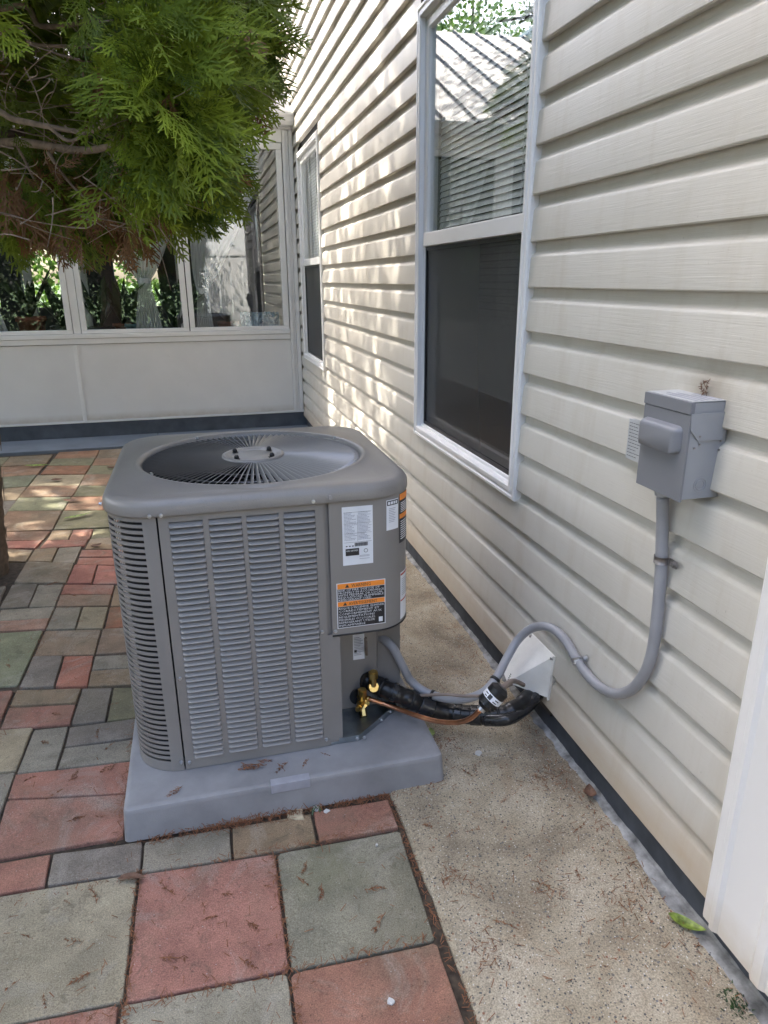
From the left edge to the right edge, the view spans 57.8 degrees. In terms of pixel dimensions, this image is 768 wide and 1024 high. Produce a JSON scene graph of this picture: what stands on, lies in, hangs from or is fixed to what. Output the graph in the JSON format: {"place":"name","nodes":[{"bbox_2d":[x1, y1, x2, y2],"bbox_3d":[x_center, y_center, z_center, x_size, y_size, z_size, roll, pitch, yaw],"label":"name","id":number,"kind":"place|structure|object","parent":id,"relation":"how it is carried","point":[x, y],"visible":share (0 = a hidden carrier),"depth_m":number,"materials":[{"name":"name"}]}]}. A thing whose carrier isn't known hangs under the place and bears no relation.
{"place":"outdoors","nodes":[
{"label":"outdoors","id":0,"kind":"place"},
{"bbox_2d":[24,283,159,305],"bbox_3d":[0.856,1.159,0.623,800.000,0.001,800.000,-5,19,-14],"label":"ground","id":1,"kind":"structure","parent":0,"point":[59,291],"depth_m":97.91,"materials":[{"name":"green plant"}]},
{"bbox_2d":[0,248,161,307],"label":"hedge","id":2,"kind":"object","parent":1,"relation":"on","point":[41,268],"visible":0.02,"depth_m":9.31,"materials":[{"name":"green plant"}]},
{"bbox_2d":[0,425,307,456],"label":"porch slab","id":3,"kind":"structure","parent":1,"relation":"on","point":[32,447],"depth_m":5.54,"materials":[{"name":"grey concrete"}]},
{"bbox_2d":[0,7,306,441],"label":"sunroom","id":4,"kind":"structure","parent":3,"relation":"on","point":[92,383],"depth_m":5.77,"materials":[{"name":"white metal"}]},
{"bbox_2d":[0,153,12,330],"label":"curtain","id":5,"kind":"object","parent":4,"relation":"hanging from","point":[3,326],"visible":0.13,"depth_m":5.42,"materials":[{"name":"white fabric"}]},
{"bbox_2d":[0,266,53,345],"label":"potted plant","id":6,"kind":"object","parent":4,"relation":"on","point":[27,303],"visible":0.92,"depth_m":5.54,"materials":[{"name":"green plant"}]},
{"bbox_2d":[0,137,73,335],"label":"window","id":7,"kind":"structure","parent":4,"relation":"in","point":[62,276],"depth_m":5.41,"materials":[{"name":"white plastic"}]},
{"bbox_2d":[24,277,96,344],"bbox_3d":[-2.610,-1.640,5.708,0.391,0.538,0.460,5,19,17],"label":"potted plant","id":8,"kind":"object","parent":4,"relation":"on","point":[56,305],"visible":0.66,"depth_m":5.64,"materials":[{"name":"green plant"}]},
{"bbox_2d":[81,276,121,343],"bbox_3d":[-2.364,-1.709,5.819,0.396,0.597,0.479,-5,19,-14],"label":"potted plant","id":9,"kind":"object","parent":4,"relation":"on","point":[98,311],"visible":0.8,"depth_m":5.70,"materials":[{"name":"green plant"}]},
{"bbox_2d":[94,277,144,328],"bbox_3d":[-2.149,-1.673,5.795,0.442,0.542,0.510,-5,19,-14],"label":"potted plant","id":10,"kind":"object","parent":4,"relation":"on","point":[118,310],"visible":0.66,"depth_m":5.80,"materials":[{"name":"green plant"}]},
{"bbox_2d":[63,135,189,333],"bbox_3d":[-2.003,-2.125,5.409,0.824,1.414,0.056,-5,19,-14],"label":"window","id":11,"kind":"structure","parent":4,"relation":"in","point":[77,278],"depth_m":5.56,"materials":[{"name":"white plastic"}]},
{"bbox_2d":[118,288,160,342],"bbox_3d":[-2.048,-1.642,5.809,0.290,0.473,0.388,-16,24,-38],"label":"potted plant","id":12,"kind":"object","parent":4,"relation":"on","point":[128,301],"visible":0.59,"depth_m":5.72,"materials":[{"name":"green plant"}]},
{"bbox_2d":[120,235,169,328],"bbox_3d":[-1.927,-2.085,5.512,0.870,1.440,0.060,-5,19,-14],"label":"curtain","id":13,"kind":"object","parent":4,"relation":"hanging from","point":[147,316],"visible":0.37,"depth_m":5.62,"materials":[{"name":"white fabric"}]},
{"bbox_2d":[126,265,203,341],"bbox_3d":[-1.756,-1.753,5.888,0.664,0.630,0.564,7,20,20],"label":"potted plant","id":14,"kind":"object","parent":4,"relation":"on","point":[171,305],"visible":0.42,"depth_m":5.85,"materials":[{"name":"green plant"}]},
{"bbox_2d":[210,300,238,340],"bbox_3d":[-1.369,-1.670,6.072,0.202,0.350,0.264,2,19,6],"label":"potted plant","id":15,"kind":"object","parent":4,"relation":"on","point":[226,314],"visible":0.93,"depth_m":6.02,"materials":[{"name":"grey plant"}]},
{"bbox_2d":[190,151,268,326],"bbox_3d":[-1.240,-2.146,5.682,0.690,1.440,0.060,-5,19,-14],"label":"curtain","id":16,"kind":"object","parent":4,"relation":"hanging from","point":[208,256],"visible":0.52,"depth_m":5.66,"materials":[{"name":"white fabric"}]},
{"bbox_2d":[182,142,289,330],"bbox_3d":[-1.204,-2.196,5.607,0.812,1.414,0.056,-5,19,-14],"label":"window","id":17,"kind":"structure","parent":4,"relation":"in","point":[271,146],"depth_m":5.66,"materials":[{"name":"white plastic"}]},
{"bbox_2d":[240,311,279,339],"bbox_3d":[-1.064,-1.599,6.000,0.330,0.251,0.086,-5,19,-14],"label":"plastic sheet","id":18,"kind":"object","parent":4,"relation":"on","point":[264,318],"visible":0.5,"depth_m":5.99,"materials":[{"name":"clear plastic"}]},
{"bbox_2d":[258,0,767,1023],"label":"house","id":19,"kind":"structure","parent":1,"relation":"on","point":[532,250],"depth_m":1.66,"materials":[{"name":"beige plastic"}]},
{"bbox_2d":[296,129,327,371],"bbox_3d":[-0.511,-1.865,5.125,0.077,1.528,0.948,-5,19,-14],"label":"window","id":20,"kind":"structure","parent":19,"relation":"in","point":[312,287],"depth_m":5.18,"materials":[{"name":"white plastic"}]},
{"bbox_2d":[414,0,548,501],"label":"window","id":21,"kind":"structure","parent":19,"relation":"in","point":[473,294],"depth_m":2.26,"materials":[{"name":"white plastic"}]},
{"bbox_2d":[378,497,669,703],"bbox_3d":[0.327,0.206,1.771,0.820,0.717,0.283,15,24,37],"label":"electrical conduit","id":22,"kind":"object","parent":19,"relation":"attached to","point":[637,683],"visible":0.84,"depth_m":1.56,"materials":[{"name":"grey plastic"}]},
{"bbox_2d":[504,634,555,715],"bbox_3d":[0.392,0.440,2.047,0.095,0.195,0.313,-5,19,-14],"label":"wall cover","id":23,"kind":"object","parent":19,"relation":"attached to","point":[531,664],"depth_m":1.96,"materials":[{"name":"white plastic"},{"name":"steel"}]},
{"bbox_2d":[571,655,587,664],"bbox_3d":[0.480,0.367,1.721,0.023,0.044,0.050,-5,19,-14],"label":"conduit strap","id":24,"kind":"object","parent":19,"relation":"attached to","point":[583,658],"visible":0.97,"depth_m":1.72,"materials":[{"name":"metal"}]},
{"bbox_2d":[653,554,678,568],"bbox_3d":[0.546,0.097,1.357,0.023,0.015,0.056,-5,19,-14],"label":"conduit strap","id":25,"kind":"object","parent":19,"relation":"attached to","point":[664,562],"visible":0.97,"depth_m":1.36,"materials":[{"name":"metal"}]},
{"bbox_2d":[625,389,726,501],"bbox_3d":[0.519,-0.131,1.321,0.096,0.198,0.248,-5,19,-14],"label":"disconnect box","id":26,"kind":"object","parent":19,"relation":"attached to","point":[676,439],"visible":1,"depth_m":1.23,"materials":[{"name":"grey metal"}]},
{"bbox_2d":[698,379,709,395],"bbox_3d":[0.564,-0.221,1.228,0.006,0.032,0.028,-5,19,-14],"label":"nest scrap","id":27,"kind":"object","parent":26,"relation":"attached to","point":[704,382],"visible":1,"depth_m":1.23,"materials":[{"name":"brown plant"}]},
{"bbox_2d":[31,248,158,283],"label":"sky","id":28,"kind":"structure","parent":0,"point":[118,272],"materials":[{"name":"white"}]},
{"bbox_2d":[0,449,476,1023],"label":"patio","id":29,"kind":"structure","parent":0,"point":[68,669],"depth_m":1.54,"materials":[{"name":"stone"}]},
{"bbox_2d":[25,464,47,465],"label":"fallen leaf","id":30,"kind":"object","parent":29,"relation":"on","point":[36,465],"visible":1,"depth_m":4.91,"materials":[{"name":"green plant"}]},
{"bbox_2d":[67,814,85,821],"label":"dried sprig","id":31,"kind":"object","parent":29,"relation":"on","point":[78,817],"visible":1,"depth_m":1.69,"materials":[{"name":"brown plant"}]},
{"bbox_2d":[65,512,90,517],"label":"fallen leaf","id":32,"kind":"object","parent":29,"relation":"on","point":[73,516],"visible":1,"depth_m":3.85,"materials":[{"name":"green plant"}]},
{"bbox_2d":[66,969,97,985],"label":"dried sprig","id":33,"kind":"object","parent":29,"relation":"on","point":[76,978],"visible":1,"depth_m":1.30,"materials":[{"name":"brown plant"}]},
{"bbox_2d":[98,763,116,772],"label":"dried sprig","id":34,"kind":"object","parent":29,"relation":"on","point":[108,768],"visible":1,"depth_m":1.86,"materials":[{"name":"brown plant"}]},
{"bbox_2d":[117,872,145,878],"bbox_3d":[-0.548,0.792,1.511,0.062,0.008,0.017,-1,18,-1],"label":"bark strip","id":35,"kind":"object","parent":29,"relation":"on","point":[130,875],"visible":1,"depth_m":1.51,"materials":[{"name":"brown plant"}]},
{"bbox_2d":[0,0,323,576],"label":"cedar tree","id":36,"kind":"object","parent":29,"relation":"on","point":[154,126],"visible":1,"depth_m":1.68,"materials":[{"name":"green plant"}]},
{"bbox_2d":[158,876,174,894],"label":"dried sprig","id":37,"kind":"object","parent":29,"relation":"on","point":[171,891],"visible":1,"depth_m":1.49,"materials":[{"name":"brown plant"}]},
{"bbox_2d":[159,953,184,961],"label":"dried sprig","id":38,"kind":"object","parent":29,"relation":"on","point":[169,957],"visible":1,"depth_m":1.34,"materials":[{"name":"brown plant"}]},
{"bbox_2d":[239,957,257,969],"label":"dried sprig","id":39,"kind":"object","parent":29,"relation":"on","point":[246,960],"visible":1,"depth_m":1.33,"materials":[{"name":"brown plant"}]},
{"bbox_2d":[246,919,258,931],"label":"dried sprig","id":40,"kind":"object","parent":29,"relation":"on","point":[254,925],"visible":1,"depth_m":1.41,"materials":[{"name":"brown plant"}]},
{"bbox_2d":[124,676,443,841],"bbox_3d":[-0.328,0.569,2.081,0.789,0.086,0.832,-5,19,-14],"label":"equipment pad","id":41,"kind":"object","parent":29,"relation":"on","point":[394,750],"visible":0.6,"depth_m":1.72,"materials":[{"name":"grey plastic"}]},
{"bbox_2d":[238,763,266,769],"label":"dried sprig","id":42,"kind":"object","parent":41,"relation":"on","point":[254,767],"visible":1,"depth_m":1.73,"materials":[{"name":"brown plant"}]},
{"bbox_2d":[99,426,406,770],"bbox_3d":[-0.354,0.175,1.988,0.726,0.722,0.720,-5,19,-14],"label":"air conditioner","id":43,"kind":"object","parent":41,"relation":"on","point":[261,586],"visible":1,"depth_m":1.68,"materials":[{"name":"grey paint"}]},
{"bbox_2d":[360,637,543,726],"bbox_3d":[0.188,0.439,1.942,0.458,0.302,0.401,10,21,28],"label":"refrigerant line set","id":44,"kind":"object","parent":43,"relation":"attached to","point":[490,710],"visible":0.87,"depth_m":1.91,"materials":[{"name":"black plastic"}]},
{"bbox_2d":[287,809,303,819],"bbox_3d":[-0.216,0.738,1.707,0.044,0.010,0.056,-5,19,-14],"label":"stone flake","id":45,"kind":"object","parent":29,"relation":"on","point":[299,816],"visible":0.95,"depth_m":1.69,"materials":[{"name":"stone"}]},
{"bbox_2d":[307,805,321,814],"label":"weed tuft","id":46,"kind":"object","parent":29,"relation":"on","point":[312,810],"visible":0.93,"depth_m":1.71,"materials":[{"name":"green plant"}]},
{"bbox_2d":[318,883,323,900],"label":"dried sprig","id":47,"kind":"object","parent":29,"relation":"on","point":[321,889],"visible":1,"depth_m":1.48,"materials":[{"name":"brown plant"}]},
{"bbox_2d":[0,534,748,1023],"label":"cedar needles","id":48,"kind":"object","parent":29,"relation":"on","point":[236,824],"visible":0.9,"depth_m":1.49,"materials":[{"name":"brown plant"}]},
{"bbox_2d":[366,885,386,890],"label":"dried sprig","id":49,"kind":"object","parent":29,"relation":"on","point":[375,887],"visible":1,"depth_m":1.49,"materials":[{"name":"brown plant"}]},
{"bbox_2d":[371,912,385,936],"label":"dried sprig","id":50,"kind":"object","parent":29,"relation":"on","point":[378,923],"visible":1,"depth_m":1.41,"materials":[{"name":"brown plant"}]},
{"bbox_2d":[387,997,394,1004],"bbox_3d":[0.013,0.885,1.260,0.014,0.004,0.012,6,19,18],"label":"pebble","id":51,"kind":"object","parent":29,"relation":"on","point":[390,1001],"visible":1,"depth_m":1.26,"materials":[{"name":"white stone"}]},
{"bbox_2d":[389,556,759,1023],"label":"concrete apron","id":52,"kind":"object","parent":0,"point":[524,817],"visible":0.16,"depth_m":1.50,"materials":[{"name":"beige concrete"}]},
{"bbox_2d":[429,727,434,735],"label":"fallen leaf","id":53,"kind":"object","parent":52,"relation":"on","point":[432,731],"visible":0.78,"depth_m":1.99,"materials":[{"name":"green plant"}]},
{"bbox_2d":[475,750,481,755],"bbox_3d":[0.259,0.659,1.909,0.018,0.005,0.021,13,22,34],"label":"pebble","id":54,"kind":"object","parent":52,"relation":"on","point":[478,752],"visible":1,"depth_m":1.91,"materials":[{"name":"white stone"}]},
{"bbox_2d":[584,784,596,796],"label":"fallen leaf","id":55,"kind":"object","parent":52,"relation":"on","point":[589,789],"visible":1,"depth_m":1.75,"materials":[{"name":"brown plant"}]},
{"bbox_2d":[669,912,705,930],"bbox_3d":[0.606,0.822,1.391,0.072,0.009,0.027,13,22,34],"label":"fallen leaf","id":56,"kind":"object","parent":52,"relation":"on","point":[688,923],"visible":1,"depth_m":1.40,"materials":[{"name":"green plant"}]},
{"bbox_2d":[717,979,754,1018],"bbox_3d":[0.625,0.878,1.249,0.065,0.011,0.069,-5,19,-14],"label":"weed tuft","id":57,"kind":"object","parent":52,"relation":"on","point":[734,1001],"visible":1,"depth_m":1.25,"materials":[{"name":"green plant"}]}
]}

